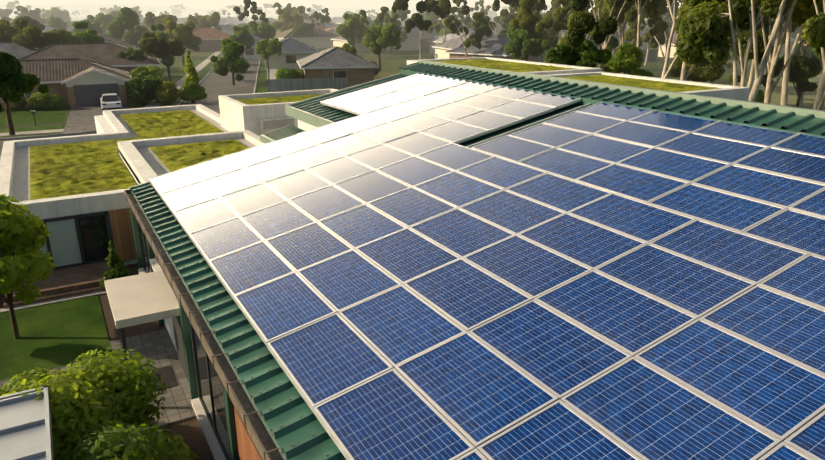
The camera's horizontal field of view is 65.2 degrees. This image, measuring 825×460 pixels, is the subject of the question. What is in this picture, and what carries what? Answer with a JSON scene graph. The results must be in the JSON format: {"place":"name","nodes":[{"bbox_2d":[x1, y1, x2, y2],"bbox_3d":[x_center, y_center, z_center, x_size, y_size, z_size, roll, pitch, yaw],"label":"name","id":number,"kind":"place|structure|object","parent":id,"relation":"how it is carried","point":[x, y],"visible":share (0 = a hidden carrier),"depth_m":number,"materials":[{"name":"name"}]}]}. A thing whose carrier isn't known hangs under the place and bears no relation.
{"place":"outdoors","nodes":[
{"label":"outdoors","id":0,"kind":"place"},
{"bbox_2d":[0,386,53,459],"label":"carport roof","id":1,"kind":"structure","parent":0,"point":[25,427],"depth_m":9.54,"materials":[{"name":"metal"}]},
{"bbox_2d":[0,261,213,459],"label":"courtyard terrace","id":2,"kind":"structure","parent":0,"point":[65,319],"depth_m":17.02,"materials":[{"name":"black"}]},
{"bbox_2d":[0,194,55,338],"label":"tree","id":3,"kind":"object","parent":2,"relation":"on","point":[22,235],"visible":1,"depth_m":16.27,"materials":[{"name":"green plant"}]},
{"bbox_2d":[0,368,55,395],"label":"bush","id":4,"kind":"object","parent":2,"relation":"on","point":[7,387],"visible":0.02,"depth_m":12.26,"materials":[{"name":"green plant"}]},
{"bbox_2d":[29,211,112,269],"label":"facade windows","id":5,"kind":"structure","parent":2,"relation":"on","point":[77,240],"depth_m":20.94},
{"bbox_2d":[2,346,166,459],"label":"bush","id":6,"kind":"object","parent":2,"relation":"on","point":[81,396],"visible":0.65,"depth_m":11.14,"materials":[{"name":"green plant"}]},
{"bbox_2d":[99,241,129,287],"bbox_3d":[-9.193,1.076,19.802,1.013,1.590,0.822,9,21,25],"label":"conical tree","id":7,"kind":"object","parent":2,"relation":"on","point":[115,263],"visible":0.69,"depth_m":19.71,"materials":[{"name":"green plant"}]},
{"bbox_2d":[55,421,197,459],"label":"bush","id":8,"kind":"object","parent":2,"relation":"on","point":[128,441],"visible":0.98,"depth_m":9.83,"materials":[{"name":"green plant"}]},
{"bbox_2d":[265,37,318,68],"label":"house","id":9,"kind":"structure","parent":0,"point":[293,50],"depth_m":107.26,"materials":[{"name":"beige"}]},
{"bbox_2d":[0,3,679,14],"bbox_3d":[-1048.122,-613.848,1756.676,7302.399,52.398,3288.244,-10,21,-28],"label":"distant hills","id":10,"kind":"structure","parent":0,"point":[93,8],"depth_m":1875.38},
{"bbox_2d":[0,0,680,9],"label":"sky","id":11,"kind":"structure","parent":0,"point":[195,4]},
{"bbox_2d":[0,14,822,158],"bbox_3d":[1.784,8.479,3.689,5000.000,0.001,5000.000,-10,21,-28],"label":"ground","id":12,"kind":"structure","parent":0,"point":[392,62],"depth_m":118.64,"materials":[{"name":"green plant"}]},
{"bbox_2d":[0,18,29,42],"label":"broad tree","id":13,"kind":"object","parent":12,"relation":"on","point":[7,31],"visible":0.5,"depth_m":87.98,"materials":[{"name":"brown plant"}]},
{"bbox_2d":[0,42,37,59],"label":"house","id":14,"kind":"structure","parent":12,"relation":"on","point":[17,51],"depth_m":83.53,"materials":[{"name":"beige brick"}]},
{"bbox_2d":[16,5,46,22],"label":"broad tree","id":15,"kind":"object","parent":12,"relation":"on","point":[32,14],"visible":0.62,"depth_m":221.30,"materials":[{"name":"green plant"}]},
{"bbox_2d":[12,25,71,49],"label":"broad tree","id":16,"kind":"object","parent":12,"relation":"on","point":[31,36],"visible":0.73,"depth_m":85.30,"materials":[{"name":"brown plant"}]},
{"bbox_2d":[45,17,66,29],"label":"broad tree","id":17,"kind":"object","parent":12,"relation":"on","point":[57,23],"visible":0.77,"depth_m":182.91,"materials":[{"name":"green plant"}]},
{"bbox_2d":[41,7,71,20],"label":"tree","id":18,"kind":"object","parent":12,"relation":"on","point":[64,15],"visible":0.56,"depth_m":280.98,"materials":[{"name":"green plant"}]},
{"bbox_2d":[0,58,131,107],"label":"house","id":19,"kind":"structure","parent":12,"relation":"on","point":[75,82],"depth_m":65.83,"materials":[{"name":"beige brick"}]},
{"bbox_2d":[68,20,104,42],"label":"broad tree","id":20,"kind":"object","parent":12,"relation":"on","point":[89,36],"visible":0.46,"depth_m":91.19,"materials":[{"name":"green plant"}]},
{"bbox_2d":[18,43,159,72],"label":"house","id":21,"kind":"structure","parent":12,"relation":"on","point":[103,53],"depth_m":81.89,"materials":[{"name":"tile"}]},
{"bbox_2d":[86,12,114,30],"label":"broad tree","id":22,"kind":"object","parent":12,"relation":"on","point":[103,19],"visible":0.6,"depth_m":177.19,"materials":[{"name":"green plant"}]},
{"bbox_2d":[0,104,229,264],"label":"building","id":23,"kind":"structure","parent":12,"relation":"on","point":[15,165],"depth_m":25.03,"materials":[{"name":"white paint"}]},
{"bbox_2d":[30,140,136,199],"bbox_3d":[-13.418,-2.613,25.783,3.300,0.192,10.260,-10,21,-28],"label":"sedum","id":24,"kind":"object","parent":23,"relation":"on","point":[64,169],"visible":0.98,"depth_m":24.89,"materials":[{"name":"plant"}]},
{"bbox_2d":[109,208,136,260],"bbox_3d":[-9.697,0.159,21.613,0.640,1.800,0.110,-10,21,-28],"label":"wood wall panel","id":25,"kind":"object","parent":23,"relation":"attached to","point":[123,233],"visible":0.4,"depth_m":21.55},
{"bbox_2d":[119,110,223,138],"bbox_3d":[-12.877,-5.576,34.486,3.980,0.192,11.380,-10,21,-28],"label":"sedum","id":26,"kind":"object","parent":23,"relation":"on","point":[148,125],"visible":0.79,"depth_m":34.84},
{"bbox_2d":[117,130,264,184],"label":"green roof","id":27,"kind":"structure","parent":23,"relation":"on","point":[143,163],"depth_m":27.34,"materials":[{"name":"white paint"}]},
{"bbox_2d":[149,139,247,171],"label":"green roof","id":28,"kind":"structure","parent":27,"relation":"on","point":[172,158],"depth_m":26.37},
{"bbox_2d":[105,6,154,48],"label":"broad tree","id":29,"kind":"object","parent":12,"relation":"on","point":[127,18],"visible":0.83,"depth_m":128.33,"materials":[{"name":"green plant"}]},
{"bbox_2d":[126,76,157,103],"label":"shrub","id":30,"kind":"object","parent":12,"relation":"on","point":[140,90],"visible":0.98,"depth_m":65.52,"materials":[{"name":"green plant"}]},
{"bbox_2d":[131,65,162,76],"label":"shrub","id":31,"kind":"object","parent":12,"relation":"on","point":[154,70],"visible":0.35,"depth_m":76.27,"materials":[{"name":"green plant"}]},
{"bbox_2d":[0,51,300,157],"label":"road","id":32,"kind":"structure","parent":12,"relation":"on","point":[80,120],"depth_m":66.06,"materials":[{"name":"asphalt"}]},
{"bbox_2d":[0,51,48,134],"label":"broad tree","id":33,"kind":"object","parent":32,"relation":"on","point":[16,82],"visible":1,"depth_m":48.63,"materials":[{"name":"green plant"}]},
{"bbox_2d":[31,92,49,109],"bbox_3d":[-36.291,-12.713,63.248,1.983,1.788,1.862,13,23,34],"label":"shrub","id":34,"kind":"object","parent":32,"relation":"on","point":[42,98],"visible":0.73,"depth_m":62.63,"materials":[{"name":"green plant"}]},
{"bbox_2d":[100,93,121,109],"bbox_3d":[-29.930,-12.774,63.877,1.810,1.414,4.520,-9,21,-24],"label":"white sedan car","id":35,"kind":"object","parent":32,"relation":"on","point":[111,101],"visible":0.96,"depth_m":62.42,"materials":[{"name":"white paint"}]},
{"bbox_2d":[116,47,148,60],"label":"bush","id":36,"kind":"object","parent":32,"relation":"on","point":[130,53],"visible":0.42,"depth_m":82.40,"materials":[{"name":"green plant"}]},
{"bbox_2d":[138,32,184,81],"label":"broad tree","id":37,"kind":"object","parent":32,"relation":"on","point":[165,50],"visible":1,"depth_m":85.64,"materials":[{"name":"green plant"}]},
{"bbox_2d":[153,81,178,103],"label":"shrub","id":38,"kind":"object","parent":32,"relation":"on","point":[167,93],"visible":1,"depth_m":65.94,"materials":[{"name":"green plant"}]},
{"bbox_2d":[162,17,201,64],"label":"broad tree","id":39,"kind":"object","parent":32,"relation":"on","point":[184,33],"visible":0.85,"depth_m":112.17,"materials":[{"name":"green plant"}]},
{"bbox_2d":[178,50,206,102],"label":"cone tree","id":40,"kind":"object","parent":32,"relation":"on","point":[192,90],"visible":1,"depth_m":67.10,"materials":[{"name":"green plant"}]},
{"bbox_2d":[210,39,249,84],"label":"broad tree","id":41,"kind":"object","parent":32,"relation":"on","point":[232,61],"visible":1,"depth_m":81.92,"materials":[{"name":"green plant"}]},
{"bbox_2d":[228,26,254,57],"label":"broad tree","id":42,"kind":"object","parent":32,"relation":"on","point":[243,36],"visible":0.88,"depth_m":114.70,"materials":[{"name":"green plant"}]},
{"bbox_2d":[233,0,268,30],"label":"eucalyptus tree","id":43,"kind":"object","parent":32,"relation":"on","point":[245,12],"visible":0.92,"depth_m":135.87,"materials":[{"name":"green plant"}]},
{"bbox_2d":[240,33,264,59],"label":"house","id":44,"kind":"structure","parent":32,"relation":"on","point":[250,54],"depth_m":127.07,"materials":[{"name":"white paint"}]},
{"bbox_2d":[255,37,282,70],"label":"broad tree","id":45,"kind":"object","parent":32,"relation":"on","point":[265,49],"visible":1,"depth_m":101.30,"materials":[{"name":"green plant"}]},
{"bbox_2d":[143,11,177,32],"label":"broad tree","id":46,"kind":"object","parent":12,"relation":"on","point":[150,19],"visible":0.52,"depth_m":156.94,"materials":[{"name":"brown plant"}]},
{"bbox_2d":[187,12,221,30],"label":"broad tree","id":47,"kind":"object","parent":12,"relation":"on","point":[212,19],"visible":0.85,"depth_m":162.51,"materials":[{"name":"green plant"}]},
{"bbox_2d":[193,27,229,50],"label":"suburban house","id":48,"kind":"structure","parent":12,"relation":"on","point":[211,38],"depth_m":156.06,"materials":[{"name":"red brick"}]},
{"bbox_2d":[248,14,275,39],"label":"broad tree","id":49,"kind":"object","parent":12,"relation":"on","point":[265,30],"visible":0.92,"depth_m":135.84,"materials":[{"name":"green plant"}]},
{"bbox_2d":[129,73,400,395],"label":"building walls","id":50,"kind":"structure","parent":12,"relation":"on","point":[307,121],"depth_m":25.37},
{"bbox_2d":[104,270,179,374],"bbox_3d":[-6.076,2.462,14.846,1.360,2.200,2.400,-10,21,-28],"label":"door canopy","id":51,"kind":"object","parent":50,"relation":"attached to","point":[141,298],"visible":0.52,"depth_m":14.13,"materials":[{"name":"grey"}]},
{"bbox_2d":[130,208,238,459],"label":"building windows","id":52,"kind":"structure","parent":50,"relation":"in","point":[212,406],"depth_m":12.98,"materials":[{"name":"glass"}]},
{"bbox_2d":[124,190,283,459],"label":"gutter","id":53,"kind":"object","parent":50,"relation":"attached to","point":[259,436],"visible":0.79,"depth_m":10.66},
{"bbox_2d":[131,191,286,459],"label":"eave fascia","id":54,"kind":"structure","parent":50,"relation":"attached to","point":[272,436],"depth_m":10.48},
{"bbox_2d":[126,192,328,459],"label":"roof screws and gutter brackets","id":55,"kind":"object","parent":50,"relation":"attached to","point":[269,451],"visible":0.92,"depth_m":11.21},
{"bbox_2d":[234,408,260,459],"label":"wood wall panel","id":56,"kind":"object","parent":50,"relation":"attached to","point":[247,449],"visible":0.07,"depth_m":9.94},
{"bbox_2d":[260,125,303,143],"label":"notch roof","id":57,"kind":"structure","parent":50,"relation":"attached to","point":[282,133],"depth_m":26.22,"materials":[{"name":"green paint"}]},
{"bbox_2d":[132,74,805,459],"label":"corrugated metal roof","id":58,"kind":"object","parent":50,"relation":"attached to","point":[254,364],"visible":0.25,"depth_m":11.12,"materials":[{"name":"metal"}]},
{"bbox_2d":[466,103,591,147],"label":"panel rails","id":59,"kind":"object","parent":58,"relation":"on","point":[531,125],"depth_m":18.69,"materials":[{"name":"silver metal"}]},
{"bbox_2d":[149,72,824,459],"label":"solar panel array","id":60,"kind":"object","parent":59,"relation":"on","point":[397,270],"visible":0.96,"depth_m":10.77,"materials":[{"name":"blue glass"}]},
{"bbox_2d":[399,62,824,136],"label":"corrugated metal roof","id":61,"kind":"structure","parent":50,"relation":"attached to","point":[791,121],"depth_m":18.41,"materials":[{"name":"metal"}]},
{"bbox_2d":[419,60,824,118],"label":"ridge capping","id":62,"kind":"object","parent":50,"relation":"attached to","point":[761,106],"visible":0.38,"depth_m":18.62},
{"bbox_2d":[218,89,337,135],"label":"parapet wall","id":63,"kind":"structure","parent":12,"relation":"on","point":[235,115],"depth_m":31.67,"materials":[{"name":"white paint"}]},
{"bbox_2d":[259,116,295,130],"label":"low rooftop box","id":64,"kind":"structure","parent":63,"relation":"attached to","point":[271,124],"depth_m":31.03,"materials":[{"name":"white paint"}]},
{"bbox_2d":[236,94,323,104],"bbox_3d":[-6.303,-6.824,33.869,5.310,0.192,3.460,-10,21,-28],"label":"green sedum","id":65,"kind":"object","parent":63,"relation":"on","point":[267,100],"visible":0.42,"depth_m":33.97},
{"bbox_2d":[275,68,299,78],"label":"shrub","id":66,"kind":"object","parent":12,"relation":"on","point":[283,73],"visible":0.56,"depth_m":77.49,"materials":[{"name":"green plant"}]},
{"bbox_2d":[272,5,305,31],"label":"broad tree","id":67,"kind":"object","parent":12,"relation":"on","point":[287,20],"visible":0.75,"depth_m":171.62,"materials":[{"name":"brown plant"}]},
{"bbox_2d":[291,21,314,36],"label":"broad tree","id":68,"kind":"object","parent":12,"relation":"on","point":[304,29],"visible":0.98,"depth_m":163.27,"materials":[{"name":"green plant"}]},
{"bbox_2d":[270,27,338,48],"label":"suburban house","id":69,"kind":"structure","parent":12,"relation":"on","point":[316,39],"depth_m":165.45,"materials":[{"name":"beige"}]},
{"bbox_2d":[267,68,345,91],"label":"paling fence","id":70,"kind":"object","parent":12,"relation":"on","point":[277,85],"visible":0.69,"depth_m":74.47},
{"bbox_2d":[297,46,378,87],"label":"house","id":71,"kind":"structure","parent":12,"relation":"on","point":[336,62],"depth_m":79.69,"materials":[{"name":"beige brick"}]},
{"bbox_2d":[336,13,366,46],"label":"broad tree","id":72,"kind":"object","parent":12,"relation":"on","point":[351,26],"visible":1,"depth_m":131.20,"materials":[{"name":"green plant"}]},
{"bbox_2d":[330,32,423,51],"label":"suburban house","id":73,"kind":"structure","parent":12,"relation":"on","point":[411,42],"depth_m":155.93,"materials":[{"name":"beige"}]},
{"bbox_2d":[359,6,401,58],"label":"eucalyptus tree","id":74,"kind":"object","parent":12,"relation":"on","point":[379,16],"visible":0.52,"depth_m":123.85,"materials":[{"name":"green plant"}]},
{"bbox_2d":[363,24,400,70],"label":"broad tree","id":75,"kind":"object","parent":12,"relation":"on","point":[377,39],"visible":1,"depth_m":100.87,"materials":[{"name":"green plant"}]},
{"bbox_2d":[383,16,407,53],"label":"broad tree","id":76,"kind":"object","parent":12,"relation":"on","point":[403,35],"visible":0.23,"depth_m":143.67,"materials":[{"name":"green plant"}]},
{"bbox_2d":[401,26,438,48],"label":"house","id":77,"kind":"structure","parent":12,"relation":"on","point":[426,36],"depth_m":164.44,"materials":[{"name":"grey brick"}]},
{"bbox_2d":[391,0,451,59],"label":"eucalyptus tree","id":78,"kind":"object","parent":12,"relation":"on","point":[441,9],"visible":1,"depth_m":95.94,"materials":[{"name":"green plant"}]},
{"bbox_2d":[427,0,467,41],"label":"eucalyptus tree","id":79,"kind":"object","parent":12,"relation":"on","point":[437,26],"visible":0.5,"depth_m":132.19,"materials":[{"name":"green plant"}]},
{"bbox_2d":[444,5,491,57],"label":"eucalyptus tree","id":80,"kind":"object","parent":12,"relation":"on","point":[480,27],"visible":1,"depth_m":101.10,"materials":[{"name":"green plant"}]},
{"bbox_2d":[480,3,514,35],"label":"eucalyptus tree","id":81,"kind":"object","parent":12,"relation":"on","point":[506,19],"visible":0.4,"depth_m":117.64,"materials":[{"name":"green plant"}]},
{"bbox_2d":[407,57,602,74],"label":"roof parapet","id":82,"kind":"structure","parent":12,"relation":"on","point":[579,69],"depth_m":28.45,"materials":[{"name":"white paint"}]},
{"bbox_2d":[433,59,574,71],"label":"green roof","id":83,"kind":"structure","parent":82,"relation":"on","point":[504,65],"depth_m":28.88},
{"bbox_2d":[493,0,545,59],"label":"eucalyptus tree","id":84,"kind":"object","parent":12,"relation":"on","point":[516,3],"visible":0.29,"depth_m":93.81,"materials":[{"name":"green plant"}]},
{"bbox_2d":[504,21,551,60],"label":"broad tree","id":85,"kind":"object","parent":12,"relation":"on","point":[527,40],"visible":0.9,"depth_m":82.11,"materials":[{"name":"green plant"}]},
{"bbox_2d":[510,0,585,62],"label":"eucalyptus tree","id":86,"kind":"object","parent":12,"relation":"on","point":[526,15],"visible":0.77,"depth_m":80.62,"materials":[{"name":"green plant"}]},
{"bbox_2d":[545,0,593,38],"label":"eucalyptus tree","id":87,"kind":"object","parent":12,"relation":"on","point":[553,31],"visible":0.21,"depth_m":100.30,"materials":[{"name":"green plant"}]},
{"bbox_2d":[538,0,637,52],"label":"eucalyptus tree","id":88,"kind":"object","parent":12,"relation":"on","point":[631,15],"visible":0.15,"depth_m":72.76,"materials":[{"name":"green plant"}]},
{"bbox_2d":[566,0,673,73],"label":"eucalyptus tree","id":89,"kind":"object","parent":12,"relation":"on","point":[658,24],"visible":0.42,"depth_m":76.75,"materials":[{"name":"green plant"}]},
{"bbox_2d":[597,33,661,61],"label":"suburban house","id":90,"kind":"structure","parent":12,"relation":"on","point":[653,55],"depth_m":122.51,"materials":[{"name":"beige brick"}]},
{"bbox_2d":[544,72,749,100],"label":"roof parapet","id":91,"kind":"structure","parent":12,"relation":"on","point":[733,92],"depth_m":21.30,"materials":[{"name":"white paint"}]},
{"bbox_2d":[560,75,718,91],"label":"green roof","id":92,"kind":"structure","parent":91,"relation":"on","point":[656,85],"depth_m":22.44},
{"bbox_2d":[624,1,677,67],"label":"eucalyptus tree","id":93,"kind":"object","parent":12,"relation":"on","point":[655,41],"visible":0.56,"depth_m":86.67,"materials":[{"name":"green plant"}]},
{"bbox_2d":[627,0,680,65],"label":"eucalyptus tree","id":94,"kind":"object","parent":12,"relation":"on","point":[677,5],"visible":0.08,"depth_m":110.34,"materials":[{"name":"beige plant"}]},
{"bbox_2d":[781,9,803,105],"bbox_3d":[30.730,-17.383,51.843,11.272,18.014,12.193,0,19,-1],"label":"eucalyptus tree","id":95,"kind":"object","parent":12,"relation":"on","point":[784,94],"visible":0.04,"depth_m":51.84,"materials":[{"name":"beige plant"}]},
{"bbox_2d":[427,28,496,53],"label":"suburban house","id":96,"kind":"structure","parent":0,"point":[438,40],"depth_m":143.66,"materials":[{"name":"beige"}]},
{"bbox_2d":[431,33,493,58],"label":"suburban house","id":97,"kind":"structure","parent":0,"point":[442,48],"depth_m":120.27,"materials":[{"name":"beige"}]},
{"bbox_2d":[445,35,552,62],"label":"house","id":98,"kind":"structure","parent":0,"point":[493,46],"depth_m":104.73,"materials":[{"name":"grey brick"}]},
{"bbox_2d":[722,73,824,110],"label":"reserve grass","id":99,"kind":"structure","parent":0,"point":[809,99],"depth_m":74.73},
{"bbox_2d":[545,40,611,67],"bbox_3d":[14.272,-14.054,59.449,5.617,6.751,6.550,-7,20,-20],"label":"bush","id":100,"kind":"object","parent":99,"relation":"on","point":[587,53],"visible":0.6,"depth_m":57.33,"materials":[{"name":"green plant"}]},
{"bbox_2d":[565,0,639,71],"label":"eucalyptus tree","id":101,"kind":"object","parent":99,"relation":"on","point":[581,23],"visible":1,"depth_m":56.52,"materials":[{"name":"green plant"}]},
{"bbox_2d":[597,41,656,77],"bbox_3d":[20.333,-14.637,61.480,5.436,6.536,5.993,-17,25,-41],"label":"bush","id":102,"kind":"object","parent":99,"relation":"on","point":[626,58],"visible":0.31,"depth_m":59.98,"materials":[{"name":"green plant"}]},
{"bbox_2d":[603,0,659,47],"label":"eucalyptus tree","id":103,"kind":"object","parent":99,"relation":"on","point":[652,8],"visible":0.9,"depth_m":66.17,"materials":[{"name":"green plant"}]},
{"bbox_2d":[667,42,740,83],"bbox_3d":[28.816,-15.660,63.270,6.923,7.313,5.609,11,22,30],"label":"bush","id":104,"kind":"object","parent":99,"relation":"on","point":[704,70],"visible":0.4,"depth_m":61.74,"materials":[{"name":"green plant"}]},
{"bbox_2d":[661,0,755,78],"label":"eucalyptus tree","id":105,"kind":"object","parent":99,"relation":"on","point":[744,24],"visible":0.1,"depth_m":46.02,"materials":[{"name":"beige plant"}]},
{"bbox_2d":[678,0,763,86],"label":"eucalyptus tree","id":106,"kind":"object","parent":99,"relation":"on","point":[741,9],"visible":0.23,"depth_m":38.60,"materials":[{"name":"beige plant"}]},
{"bbox_2d":[680,19,777,80],"bbox_3d":[24.580,-18.221,54.093,12.718,18.104,12.621,-8,20,-22],"label":"eucalyptus tree","id":107,"kind":"object","parent":99,"relation":"on","point":[744,36],"visible":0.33,"depth_m":53.44,"materials":[{"name":"green plant"}]},
{"bbox_2d":[674,0,786,101],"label":"eucalyptus tree","id":108,"kind":"object","parent":99,"relation":"on","point":[706,29],"visible":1,"depth_m":31.71,"materials":[{"name":"green plant"}]},
{"bbox_2d":[748,0,824,109],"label":"eucalyptus tree","id":109,"kind":"object","parent":99,"relation":"on","point":[813,32],"visible":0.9,"depth_m":35.39,"materials":[{"name":"green plant"}]},
{"bbox_2d":[751,0,824,103],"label":"eucalyptus tree","id":110,"kind":"object","parent":99,"relation":"on","point":[801,12],"visible":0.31,"depth_m":45.88,"materials":[{"name":"beige plant"}]},
{"bbox_2d":[767,7,811,107],"bbox_3d":[38.692,-19.329,61.056,9.756,15.720,15.826,-4,19,-11],"label":"eucalyptus tree","id":111,"kind":"object","parent":99,"relation":"on","point":[809,48],"visible":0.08,"depth_m":64.03,"materials":[{"name":"green plant"}]},
{"bbox_2d":[760,52,822,106],"bbox_3d":[36.027,-14.177,61.495,5.105,5.647,5.191,14,23,35],"label":"broad tree","id":112,"kind":"object","parent":99,"relation":"on","point":[802,70],"visible":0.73,"depth_m":59.99,"materials":[{"name":"green plant"}]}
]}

